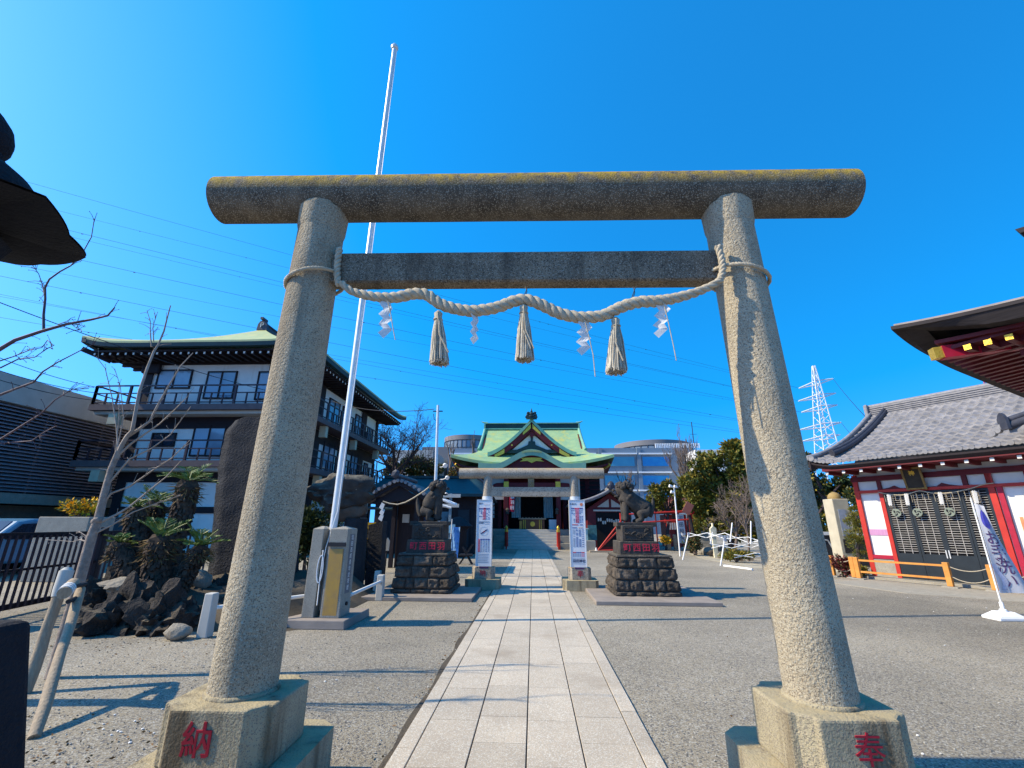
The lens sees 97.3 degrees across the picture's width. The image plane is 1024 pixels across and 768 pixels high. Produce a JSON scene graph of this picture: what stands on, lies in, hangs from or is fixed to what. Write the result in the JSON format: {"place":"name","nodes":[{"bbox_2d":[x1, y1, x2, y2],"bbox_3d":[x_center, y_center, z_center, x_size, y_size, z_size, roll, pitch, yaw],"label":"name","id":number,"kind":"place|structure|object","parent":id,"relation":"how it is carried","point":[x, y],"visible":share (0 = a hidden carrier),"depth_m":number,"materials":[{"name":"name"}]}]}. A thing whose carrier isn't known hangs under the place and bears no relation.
{"place":"outdoors","nodes":[
{"label":"outdoors","id":0,"kind":"place"},
{"bbox_2d":[0,371,131,518],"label":"louvred building","id":1,"kind":"structure","parent":0,"point":[42,479],"depth_m":22.56,"materials":[{"name":"paint"}]},
{"bbox_2d":[20,517,114,581],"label":"planter wall","id":2,"kind":"structure","parent":0,"point":[58,524],"depth_m":12.10,"materials":[{"name":"concrete"}]},
{"bbox_2d":[54,496,98,516],"bbox_3d":[-12.195,3.479,12.696,1.190,0.640,0.918,0,-17,3],"label":"flower shrub","id":3,"kind":"object","parent":2,"relation":"on","point":[80,508],"visible":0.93,"depth_m":12.57,"materials":[{"name":"yellow plant"}]},
{"bbox_2d":[443,493,460,538],"bbox_3d":[-2.599,5.949,18.683,0.850,2.750,0.160,0,-17,3],"label":"wooden torii stand","id":4,"kind":"object","parent":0,"point":[450,496],"visible":0.52,"depth_m":18.89,"materials":[{"name":"wood"}]},
{"bbox_2d":[451,517,471,557],"bbox_3d":[-2.679,7.432,21.926,1.500,1.850,1.500,0,-17,3],"label":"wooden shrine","id":5,"kind":"object","parent":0,"point":[464,525],"visible":0.48,"depth_m":21.61,"materials":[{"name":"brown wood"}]},
{"bbox_2d":[0,534,1023,767],"bbox_3d":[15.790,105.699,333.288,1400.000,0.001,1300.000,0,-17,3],"label":"gravel ground","id":6,"kind":"structure","parent":0,"point":[743,589],"depth_m":4.96,"materials":[{"name":"gravel"}]},
{"bbox_2d":[0,518,38,569],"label":"parked car","id":7,"kind":"object","parent":6,"relation":"on","point":[15,525],"visible":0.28,"depth_m":13.18,"materials":[{"name":"blue metal"}]},
{"bbox_2d":[0,113,85,767],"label":"stone lantern","id":8,"kind":"object","parent":6,"relation":"on","point":[34,229],"visible":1,"depth_m":1.51,"materials":[{"name":"stone"}]},
{"bbox_2d":[28,567,74,692],"bbox_3d":[-4.508,2.361,4.380,0.119,1.070,0.298,9,-19,-27],"label":"tree stake","id":9,"kind":"object","parent":6,"relation":"on","point":[64,576],"visible":0.77,"depth_m":4.34,"materials":[{"name":"grey wood"}]},
{"bbox_2d":[26,586,85,739],"bbox_3d":[-3.905,2.321,3.908,0.088,0.918,1.421,14,-22,-37],"label":"tree stake","id":10,"kind":"object","parent":6,"relation":"on","point":[43,710],"visible":0.93,"depth_m":3.72,"materials":[{"name":"brown wood"}]},
{"bbox_2d":[56,578,87,603],"bbox_3d":[-4.264,1.999,4.361,0.141,0.218,0.529,9,-19,-27],"label":"cross stake","id":11,"kind":"object","parent":10,"relation":"attached to","point":[67,589],"visible":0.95,"depth_m":4.25,"materials":[{"name":"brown wood"}]},
{"bbox_2d":[0,211,118,448],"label":"bare plum tree","id":12,"kind":"object","parent":6,"relation":"on","point":[14,340],"visible":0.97,"depth_m":4.54,"materials":[{"name":"brown plant"}]},
{"bbox_2d":[0,527,122,610],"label":"slat fence","id":13,"kind":"object","parent":6,"relation":"on","point":[97,556],"visible":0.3,"depth_m":8.12,"materials":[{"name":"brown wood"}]},
{"bbox_2d":[60,591,135,636],"bbox_3d":[-5.803,3.572,6.517,1.102,1.051,0.931,7,-19,-21],"label":"lava rock","id":14,"kind":"object","parent":6,"relation":"on","point":[96,619],"visible":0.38,"depth_m":6.32,"materials":[{"name":"stone"}]},
{"bbox_2d":[82,572,117,608],"bbox_3d":[-7.353,4.041,8.219,0.938,1.202,0.785,0,-17,3],"label":"lava rock","id":15,"kind":"object","parent":6,"relation":"on","point":[95,595],"visible":0.22,"depth_m":8.05,"materials":[{"name":"stone"}]},
{"bbox_2d":[44,305,192,679],"bbox_3d":[-4.390,1.006,5.161,1.528,4.172,0.287,-1,-17,5],"label":"bare cherry tree","id":16,"kind":"object","parent":6,"relation":"on","point":[89,541],"visible":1,"depth_m":5.10,"materials":[{"name":"brown plant"}]},
{"bbox_2d":[119,577,200,636],"bbox_3d":[-5.090,3.421,6.571,0.966,1.115,0.759,0,-17,3],"label":"lava rock","id":17,"kind":"object","parent":6,"relation":"on","point":[162,611],"visible":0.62,"depth_m":6.43,"materials":[{"name":"stone"}]},
{"bbox_2d":[163,623,192,640],"bbox_3d":[-4.525,3.361,6.084,0.338,0.229,0.268,0,-17,3],"label":"round stone","id":18,"kind":"object","parent":6,"relation":"on","point":[176,631],"visible":0.97,"depth_m":6.02,"materials":[{"name":"stone"}]},
{"bbox_2d":[196,592,218,637],"bbox_3d":[-4.227,3.213,6.275,0.149,0.560,0.149,0,-17,3],"label":"stone post","id":19,"kind":"object","parent":6,"relation":"on","point":[207,619],"visible":1,"depth_m":6.23,"materials":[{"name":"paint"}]},
{"bbox_2d":[69,317,406,552],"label":"residence hall","id":20,"kind":"structure","parent":6,"relation":"on","point":[218,408],"depth_m":23.26,"materials":[{"name":"white paint"}]},
{"bbox_2d":[0,302,263,389],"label":"power line","id":21,"kind":"object","parent":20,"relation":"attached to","point":[120,346],"visible":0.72,"depth_m":13.71,"materials":[{"name":"black metal"}]},
{"bbox_2d":[187,570,374,631],"bbox_3d":[-4.881,3.981,8.741,4.000,0.617,4.600,0,-17,3],"label":"planted mound","id":22,"kind":"object","parent":6,"relation":"on","point":[298,588],"visible":0.16,"depth_m":7.79,"materials":[{"name":"soil"}]},
{"bbox_2d":[97,577,140,592],"bbox_3d":[-6.281,3.246,7.271,0.789,0.248,0.460,0,-17,3],"label":"pale boulder","id":23,"kind":"object","parent":22,"relation":"on","point":[114,585],"visible":0.55,"depth_m":7.14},
{"bbox_2d":[98,532,141,578],"bbox_3d":[-6.528,3.074,7.635,0.959,1.053,0.526,0,-17,3],"label":"cycad","id":24,"kind":"object","parent":22,"relation":"on","point":[120,552],"visible":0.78,"depth_m":7.58,"materials":[{"name":"green plant"}]},
{"bbox_2d":[104,571,158,630],"bbox_3d":[-5.730,3.493,6.714,1.002,1.335,0.821,0,-17,3],"label":"lava rock","id":25,"kind":"object","parent":22,"relation":"on","point":[132,587],"visible":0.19,"depth_m":6.73,"materials":[{"name":"stone"}]},
{"bbox_2d":[117,494,162,563],"bbox_3d":[-6.789,2.850,8.113,0.889,1.700,0.672,0,-17,3],"label":"cycad","id":26,"kind":"object","parent":22,"relation":"on","point":[132,525],"visible":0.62,"depth_m":8.14,"materials":[{"name":"green plant"}]},
{"bbox_2d":[139,484,172,538],"bbox_3d":[-6.961,2.963,8.783,0.984,1.931,0.792,0,-17,3],"label":"cycad","id":27,"kind":"object","parent":22,"relation":"on","point":[156,512],"visible":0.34,"depth_m":8.81,"materials":[{"name":"green plant"}]},
{"bbox_2d":[127,517,191,590],"bbox_3d":[-5.855,2.888,7.472,0.843,1.325,0.864,0,-17,3],"label":"cycad","id":28,"kind":"object","parent":22,"relation":"on","point":[159,549],"visible":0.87,"depth_m":7.36,"materials":[{"name":"green plant"}]},
{"bbox_2d":[156,463,219,577],"bbox_3d":[-6.231,2.627,8.509,0.944,2.345,1.025,-10,-20,29],"label":"cycad","id":29,"kind":"object","parent":22,"relation":"on","point":[187,488],"visible":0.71,"depth_m":8.49,"materials":[{"name":"green plant"}]},
{"bbox_2d":[172,524,230,592],"bbox_3d":[-5.343,2.990,7.662,0.728,1.189,0.725,-7,-19,23],"label":"cycad","id":30,"kind":"object","parent":22,"relation":"on","point":[195,558],"visible":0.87,"depth_m":7.53,"materials":[{"name":"green plant"}]},
{"bbox_2d":[193,569,212,587],"bbox_3d":[-5.587,3.516,7.977,0.531,0.436,0.506,0,-17,3],"label":"round boulder","id":31,"kind":"object","parent":22,"relation":"on","point":[204,578],"visible":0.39,"depth_m":7.89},
{"bbox_2d":[208,417,298,579],"bbox_3d":[-5.875,2.782,10.019,2.535,4.153,1.229,0,-17,3],"label":"stone stele","id":32,"kind":"object","parent":22,"relation":"on","point":[236,456],"visible":0.31,"depth_m":10.07,"materials":[{"name":"stone"}]},
{"bbox_2d":[299,501,343,569],"bbox_3d":[-4.884,3.765,11.035,1.599,2.214,0.965,0,-17,3],"label":"hedge shrub","id":33,"kind":"object","parent":22,"relation":"on","point":[311,520],"visible":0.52,"depth_m":10.95,"materials":[{"name":"green plant"}]},
{"bbox_2d":[306,473,376,583],"bbox_3d":[-4.115,3.397,10.412,1.841,2.676,0.912,0,-17,3],"label":"boulder monument","id":34,"kind":"object","parent":22,"relation":"on","point":[357,495],"visible":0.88,"depth_m":10.36,"materials":[{"name":"stone"}]},
{"bbox_2d":[287,526,368,629],"bbox_3d":[-2.947,3.098,7.394,0.998,1.460,1.078,0,-17,3],"label":"flagpole holder","id":35,"kind":"object","parent":6,"relation":"on","point":[336,612],"visible":0.99,"depth_m":7.07,"materials":[{"name":"stone"}]},
{"bbox_2d":[316,43,397,609],"bbox_3d":[-2.889,-2.300,8.867,0.291,12.247,0.332,0,-17,3],"label":"flagpole","id":36,"kind":"object","parent":35,"relation":"on","point":[346,422],"visible":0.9,"depth_m":8.25,"materials":[{"name":"metal"}]},
{"bbox_2d":[365,521,386,588],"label":"stone slab","id":37,"kind":"structure","parent":6,"relation":"on","point":[376,547],"depth_m":10.98,"materials":[{"name":"stone"}]},
{"bbox_2d":[375,574,384,600],"bbox_3d":[-2.721,4.210,9.322,0.149,0.490,0.149,0,-17,3],"label":"stone post","id":38,"kind":"object","parent":6,"relation":"on","point":[380,588],"visible":0.91,"depth_m":9.26,"materials":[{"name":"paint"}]},
{"bbox_2d":[368,469,429,567],"bbox_3d":[-4.298,4.763,15.742,3.130,3.243,2.732,0,-17,3],"label":"gabled shelter","id":39,"kind":"object","parent":6,"relation":"on","point":[398,488],"visible":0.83,"depth_m":15.96,"materials":[{"name":"wood"}]},
{"bbox_2d":[378,487,428,520],"bbox_3d":[-3.350,3.765,14.267,1.688,1.135,0.096,0,-17,3],"label":"rope with streamer","id":40,"kind":"object","parent":39,"relation":"hanging from","point":[381,507],"visible":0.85,"depth_m":14.27,"materials":[{"name":"fabric"}]},
{"bbox_2d":[374,403,450,481],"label":"bare tree","id":41,"kind":"object","parent":6,"relation":"on","point":[392,451],"visible":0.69,"depth_m":40.53,"materials":[{"name":"brown plant"}]},
{"bbox_2d":[383,453,445,475],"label":"evergreen tree","id":42,"kind":"object","parent":6,"relation":"on","point":[416,469],"visible":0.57,"depth_m":45.72,"materials":[{"name":"green plant"}]},
{"bbox_2d":[362,524,480,601],"bbox_3d":[-1.899,4.053,10.491,2.300,1.495,2.350,0,-17,3],"label":"lion pedestal","id":43,"kind":"object","parent":6,"relation":"on","point":[427,569],"visible":1,"depth_m":9.88,"materials":[{"name":"stone"}]},
{"bbox_2d":[410,479,450,525],"bbox_3d":[-1.933,2.845,10.866,0.880,1.077,0.529,0,-17,3],"label":"guardian lion","id":44,"kind":"object","parent":43,"relation":"on","point":[430,510],"visible":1,"depth_m":10.68},
{"bbox_2d":[395,450,447,475],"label":"pale building","id":45,"kind":"structure","parent":6,"relation":"on","point":[441,459],"depth_m":75.94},
{"bbox_2d":[378,590,492,767],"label":"soil edge","id":46,"kind":"object","parent":6,"relation":"on","point":[409,721],"visible":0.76,"depth_m":3.94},
{"bbox_2d":[375,471,496,553],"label":"dark hall","id":47,"kind":"structure","parent":6,"relation":"on","point":[470,491],"depth_m":24.57,"materials":[{"name":"brown wood"}]},
{"bbox_2d":[433,405,456,508],"bbox_3d":[-2.155,3.188,14.030,0.922,5.254,0.248,0,-17,3],"label":"lamp pole","id":48,"kind":"object","parent":6,"relation":"on","point":[445,465],"visible":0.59,"depth_m":14.30,"materials":[{"name":"metal"}]},
{"bbox_2d":[450,519,459,557],"bbox_3d":[-2.241,6.159,17.588,0.396,1.701,0.087,0,-17,3],"label":"banner flag","id":49,"kind":"object","parent":6,"relation":"on","point":[455,532],"visible":0.73,"depth_m":17.62,"materials":[{"name":"blue fabric"}]},
{"bbox_2d":[25,595,997,767],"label":"fallen leaves","id":50,"kind":"object","parent":6,"relation":"on","point":[67,741],"visible":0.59,"depth_m":3.32,"materials":[{"name":"brown plant"}]},
{"bbox_2d":[127,169,921,767],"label":"torii gate","id":51,"kind":"structure","parent":6,"relation":"on","point":[245,707],"depth_m":2.99,"materials":[{"name":"stone"}]},
{"bbox_2d":[283,244,771,323],"bbox_3d":[0.090,-0.693,3.380,3.620,0.669,0.440,0,-17,2],"label":"sacred rope","id":52,"kind":"object","parent":51,"relation":"hanging from","point":[535,302],"visible":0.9,"depth_m":3.16,"materials":[{"name":"fabric"}]},
{"bbox_2d":[378,301,395,339],"bbox_3d":[-0.876,-0.454,3.180,0.146,0.321,0.036,0,-17,3],"label":"paper streamer","id":53,"kind":"object","parent":52,"relation":"hanging from","point":[386,319],"visible":1,"depth_m":3.18,"materials":[{"name":"paper"}]},
{"bbox_2d":[429,310,448,367],"bbox_3d":[-0.492,-0.325,3.137,0.150,0.406,0.152,0,-17,3],"label":"straw tassel","id":54,"kind":"object","parent":52,"relation":"hanging from","point":[439,352],"visible":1,"depth_m":3.08,"materials":[{"name":"wicker"}]},
{"bbox_2d":[470,313,478,343],"bbox_3d":[-0.261,-0.390,3.132,0.077,0.251,0.026,14,-22,-38],"label":"paper streamer","id":55,"kind":"object","parent":52,"relation":"hanging from","point":[474,330],"visible":1,"depth_m":3.13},
{"bbox_2d":[515,304,534,363],"bbox_3d":[0.088,-0.360,3.118,0.135,0.425,0.147,0,-17,3],"label":"straw tassel","id":56,"kind":"object","parent":52,"relation":"hanging from","point":[524,349],"visible":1,"depth_m":3.07,"materials":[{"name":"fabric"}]},
{"bbox_2d":[576,320,595,376],"bbox_3d":[0.494,-0.249,3.051,0.119,0.428,0.036,0,-17,3],"label":"paper streamer","id":57,"kind":"object","parent":52,"relation":"hanging from","point":[583,331],"visible":1,"depth_m":3.07,"materials":[{"name":"paper"}]},
{"bbox_2d":[605,317,627,375],"bbox_3d":[0.699,-0.267,3.063,0.146,0.411,0.154,0,-17,3],"label":"straw tassel","id":58,"kind":"object","parent":52,"relation":"hanging from","point":[616,362],"visible":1,"depth_m":3.01,"materials":[{"name":"fabric"}]},
{"bbox_2d":[653,302,676,360],"bbox_3d":[1.029,-0.361,3.064,0.130,0.443,0.032,-5,-18,18],"label":"paper streamer","id":59,"kind":"object","parent":52,"relation":"hanging from","point":[664,309],"visible":1,"depth_m":3.08,"materials":[{"name":"paper"}]},
{"bbox_2d":[384,550,666,767],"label":"stone path","id":60,"kind":"structure","parent":6,"relation":"on","point":[499,741],"depth_m":4.03,"materials":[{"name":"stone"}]},
{"bbox_2d":[459,468,603,591],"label":"torii gate","id":61,"kind":"structure","parent":6,"relation":"on","point":[578,580],"depth_m":11.73,"materials":[{"name":"stone"}]},
{"bbox_2d":[475,500,492,567],"bbox_3d":[-0.698,3.754,11.339,0.397,1.633,0.153,0,-17,3],"label":"calendar board","id":62,"kind":"object","parent":61,"relation":"on","point":[484,526],"visible":1,"depth_m":11.27,"materials":[{"name":"paper"}]},
{"bbox_2d":[568,500,586,568],"bbox_3d":[1.635,3.735,11.234,0.397,1.633,0.153,0,-17,3],"label":"calendar board","id":63,"kind":"object","parent":61,"relation":"on","point":[577,538],"visible":1,"depth_m":11.17,"materials":[{"name":"paper"}]},
{"bbox_2d":[451,408,613,549],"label":"shrine hall","id":64,"kind":"structure","parent":6,"relation":"on","point":[531,443],"depth_m":34.87,"materials":[{"name":"metal"}]},
{"bbox_2d":[518,517,545,528],"bbox_3d":[1.444,9.895,32.015,1.960,0.805,0.840,0,-17,3],"label":"offering box","id":65,"kind":"object","parent":64,"relation":"on","point":[533,523],"visible":0.85,"depth_m":31.68,"materials":[{"name":"brown wood"}]},
{"bbox_2d":[565,481,629,549],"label":"hall","id":66,"kind":"structure","parent":6,"relation":"on","point":[602,512],"depth_m":29.09,"materials":[{"name":"red wood"}]},
{"bbox_2d":[589,511,690,552],"bbox_3d":[7.460,8.589,26.328,5.932,2.373,0.500,0,-17,3],"label":"red pipe frame","id":67,"kind":"object","parent":6,"relation":"on","point":[599,550],"visible":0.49,"depth_m":26.29,"materials":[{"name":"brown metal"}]},
{"bbox_2d":[586,526,722,606],"bbox_3d":[2.932,3.987,10.194,2.440,1.495,2.520,0,-17,3],"label":"lion pedestal","id":68,"kind":"object","parent":6,"relation":"on","point":[640,570],"visible":0.98,"depth_m":9.63,"materials":[{"name":"stone"}]},
{"bbox_2d":[612,480,656,526],"bbox_3d":[2.880,2.812,10.647,0.991,1.063,0.537,0,-17,3],"label":"guardian lion","id":69,"kind":"object","parent":68,"relation":"on","point":[639,507],"visible":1,"depth_m":10.46},
{"bbox_2d":[644,478,687,549],"bbox_3d":[10.171,8.450,29.444,3.043,4.645,2.704,0,-17,3],"label":"evergreen tree","id":70,"kind":"object","parent":6,"relation":"on","point":[659,492],"visible":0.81,"depth_m":29.27,"materials":[{"name":"green plant"}]},
{"bbox_2d":[654,497,686,546],"bbox_3d":[12.473,10.548,35.117,2.422,3.923,4.219,0,-17,3],"label":"red shrine","id":71,"kind":"object","parent":6,"relation":"on","point":[663,528],"visible":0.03,"depth_m":34.06,"materials":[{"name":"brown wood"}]},
{"bbox_2d":[661,424,697,543],"bbox_3d":[11.882,6.819,30.498,2.366,8.299,2.719,2,-17,-4],"label":"bare tree","id":72,"kind":"object","parent":6,"relation":"on","point":[680,460],"visible":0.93,"depth_m":31.16,"materials":[{"name":"brown plant"}]},
{"bbox_2d":[675,512,685,542],"bbox_3d":[10.900,9.464,29.032,0.505,2.350,0.083,0,-17,3],"label":"banner flag","id":73,"kind":"object","parent":6,"relation":"on","point":[681,528],"visible":0.83,"depth_m":29.06,"materials":[{"name":"fabric"}]},
{"bbox_2d":[675,437,757,550],"bbox_3d":[12.913,6.319,25.790,6.572,6.581,3.564,0,-17,3],"label":"evergreen tree","id":74,"kind":"object","parent":6,"relation":"on","point":[702,480],"visible":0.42,"depth_m":25.54,"materials":[{"name":"green plant"}]},
{"bbox_2d":[682,521,759,565],"bbox_3d":[9.172,6.825,19.504,2.408,1.710,3.212,2,-17,-7],"label":"tent frame","id":75,"kind":"object","parent":6,"relation":"on","point":[728,536],"visible":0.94,"depth_m":18.96,"materials":[{"name":"grey"}]},
{"bbox_2d":[689,553,761,567],"bbox_3d":[9.665,8.260,21.271,1.150,0.010,9.613,0,-17,3],"label":"bed margin","id":76,"kind":"object","parent":6,"relation":"on","point":[741,563],"visible":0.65,"depth_m":19.26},
{"bbox_2d":[682,501,696,554],"bbox_3d":[9.601,7.777,24.367,0.682,2.782,0.230,0,-17,3],"label":"wooden sign","id":77,"kind":"object","parent":76,"relation":"on","point":[687,508],"visible":0.71,"depth_m":24.52,"materials":[{"name":"brown wood"}]},
{"bbox_2d":[682,531,702,553],"bbox_3d":[9.521,8.330,23.680,1.111,1.195,1.073,0,-17,3],"label":"shrub","id":78,"kind":"object","parent":76,"relation":"on","point":[694,541],"visible":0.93,"depth_m":23.58,"materials":[{"name":"green plant"}]},
{"bbox_2d":[709,523,717,557],"bbox_3d":[10.023,7.752,22.352,0.310,1.629,0.150,0,-17,3],"label":"white marker","id":79,"kind":"object","parent":76,"relation":"on","point":[712,528],"visible":0.81,"depth_m":22.32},
{"bbox_2d":[717,547,755,561],"bbox_3d":[9.717,7.368,19.471,1.523,0.691,0.981,0,-17,3],"label":"shrub","id":80,"kind":"object","parent":76,"relation":"on","point":[730,555],"visible":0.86,"depth_m":19.36,"materials":[{"name":"green plant"}]},
{"bbox_2d":[701,474,755,550],"bbox_3d":[11.572,6.599,22.671,3.592,4.090,2.824,10,-20,-28],"label":"bare tree","id":81,"kind":"object","parent":6,"relation":"on","point":[723,514],"visible":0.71,"depth_m":22.47,"materials":[{"name":"brown plant"}]},
{"bbox_2d":[718,474,752,560],"bbox_3d":[10.979,6.082,20.787,2.479,3.913,1.739,0,-17,3],"label":"bare tree","id":82,"kind":"object","parent":6,"relation":"on","point":[744,524],"visible":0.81,"depth_m":20.94,"materials":[{"name":"brown plant"}]},
{"bbox_2d":[798,365,850,518],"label":"power pylon","id":83,"kind":"object","parent":6,"relation":"on","point":[813,367],"visible":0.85,"depth_m":149.52,"materials":[{"name":"metal"}]},
{"bbox_2d":[2,276,733,418],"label":"power line","id":84,"kind":"object","parent":83,"relation":"attached to","point":[344,345],"visible":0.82,"depth_m":106.64,"materials":[{"name":"black metal"}]},
{"bbox_2d":[69,230,797,400],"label":"power line","id":85,"kind":"object","parent":83,"relation":"attached to","point":[374,304],"visible":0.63,"depth_m":110.89,"materials":[{"name":"black metal"}]},
{"bbox_2d":[82,260,798,411],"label":"power line","id":86,"kind":"object","parent":83,"relation":"attached to","point":[378,325],"visible":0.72,"depth_m":108.90,"materials":[{"name":"black metal"}]},
{"bbox_2d":[805,451,861,531],"bbox_3d":[13.922,5.278,19.649,2.978,4.939,2.703,0,-17,3],"label":"evergreen tree","id":87,"kind":"object","parent":6,"relation":"on","point":[824,487],"visible":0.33,"depth_m":19.87,"materials":[{"name":"green plant"}]},
{"bbox_2d":[823,492,855,572],"bbox_3d":[11.457,5.128,15.678,0.540,2.675,0.552,0,-17,3],"label":"pillar monument","id":88,"kind":"object","parent":6,"relation":"on","point":[835,504],"visible":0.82,"depth_m":15.62,"materials":[{"name":"beige stone"}]},
{"bbox_2d":[829,553,851,577],"bbox_3d":[10.367,5.659,14.029,1.028,0.769,0.750,0,-17,3],"label":"red bush","id":89,"kind":"object","parent":6,"relation":"on","point":[840,564],"visible":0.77,"depth_m":13.99,"materials":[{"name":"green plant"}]},
{"bbox_2d":[823,532,869,566],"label":"wall","id":90,"kind":"structure","parent":6,"relation":"on","point":[829,547],"depth_m":17.80,"materials":[{"name":"stone"}]},
{"bbox_2d":[842,505,868,565],"bbox_3d":[11.102,4.981,14.434,0.933,2.218,0.973,0,-17,3],"label":"cloud pine","id":91,"kind":"object","parent":6,"relation":"on","point":[858,538],"visible":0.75,"depth_m":14.46,"materials":[{"name":"green plant"}]},
{"bbox_2d":[806,383,1023,589],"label":"store house","id":92,"kind":"structure","parent":6,"relation":"on","point":[958,439],"depth_m":12.88,"materials":[{"name":"concrete"}]},
{"bbox_2d":[883,492,927,579],"bbox_3d":[11.507,4.404,13.202,0.035,2.404,0.580,10,-20,-28],"label":"lattice door","id":93,"kind":"structure","parent":92,"relation":"in","point":[909,569],"depth_m":13.09,"materials":[{"name":"wood"}]},
{"bbox_2d":[899,466,927,489],"bbox_3d":[11.642,2.737,13.076,0.208,0.652,0.480,10,-20,-28],"label":"name plaque","id":94,"kind":"object","parent":92,"relation":"attached to","point":[913,478],"visible":0.98,"depth_m":13.05,"materials":[{"name":"black wood"}]},
{"bbox_2d":[907,491,955,581],"bbox_3d":[11.797,4.252,12.709,0.055,2.404,0.580,10,-20,-28],"label":"lattice door","id":95,"kind":"structure","parent":92,"relation":"in","point":[935,571],"depth_m":12.65,"materials":[{"name":"wood"}]},
{"bbox_2d":[878,483,993,505],"bbox_3d":[11.862,3.145,12.703,0.034,0.533,2.605,10,-20,-28],"label":"door rope","id":96,"kind":"object","parent":92,"relation":"hanging from","point":[941,493],"depth_m":12.48,"materials":[{"name":"fabric"}]},
{"bbox_2d":[931,489,985,584],"bbox_3d":[12.073,4.102,12.223,0.055,2.404,0.580,10,-20,-28],"label":"lattice door","id":97,"kind":"structure","parent":92,"relation":"in","point":[966,563],"depth_m":12.10,"materials":[{"name":"wood"}]},
{"bbox_2d":[959,488,1006,584],"bbox_3d":[12.379,3.955,11.746,0.035,2.404,0.580,10,-20,-28],"label":"lattice door","id":98,"kind":"structure","parent":92,"relation":"in","point":[983,561],"depth_m":11.83,"materials":[{"name":"wood"}]},
{"bbox_2d":[834,579,1023,601],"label":"concrete apron","id":99,"kind":"object","parent":6,"relation":"on","point":[913,588],"visible":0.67,"depth_m":11.10,"materials":[{"name":"concrete"}]},
{"bbox_2d":[851,557,867,579],"bbox_3d":[10.343,5.515,13.487,0.260,0.620,0.340,10,-20,-28],"label":"barrier post","id":100,"kind":"object","parent":99,"relation":"on","point":[856,563],"visible":0.97,"depth_m":13.44,"materials":[{"name":"orange paint"}]},
{"bbox_2d":[858,559,945,579],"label":"barrier rails","id":101,"kind":"object","parent":100,"relation":"attached to","point":[920,576],"visible":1,"depth_m":12.53,"materials":[{"name":"orange paint"}]},
{"bbox_2d":[941,562,961,588],"bbox_3d":[11.335,4.965,11.708,0.260,0.620,0.340,10,-20,-28],"label":"barrier post","id":102,"kind":"object","parent":99,"relation":"on","point":[948,575],"visible":0.97,"depth_m":11.67,"materials":[{"name":"orange paint"}]},
{"bbox_2d":[985,564,998,591],"bbox_3d":[11.769,4.756,11.031,0.260,0.620,0.340,10,-20,-28],"label":"barrier post","id":103,"kind":"object","parent":99,"relation":"on","point":[990,577],"visible":0.56,"depth_m":11.01,"materials":[{"name":"orange paint"}]},
{"bbox_2d":[970,498,1023,621],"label":"banner flag","id":104,"kind":"object","parent":6,"relation":"on","point":[1009,578],"visible":1,"depth_m":7.87,"materials":[{"name":"fabric"}]},
{"bbox_2d":[0,0,1023,525],"label":"sky","id":105,"kind":"structure","parent":0,"point":[132,105],"materials":[{"name":"blue"}]},
{"bbox_2d":[422,422,699,533],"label":"office building","id":106,"kind":"structure","parent":0,"point":[645,461],"depth_m":83.53,"materials":[{"name":"grey glass"}]},
{"bbox_2d":[890,227,1023,397],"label":"pavilion roof","id":107,"kind":"structure","parent":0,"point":[985,343],"depth_m":5.98,"materials":[{"name":"wood"}]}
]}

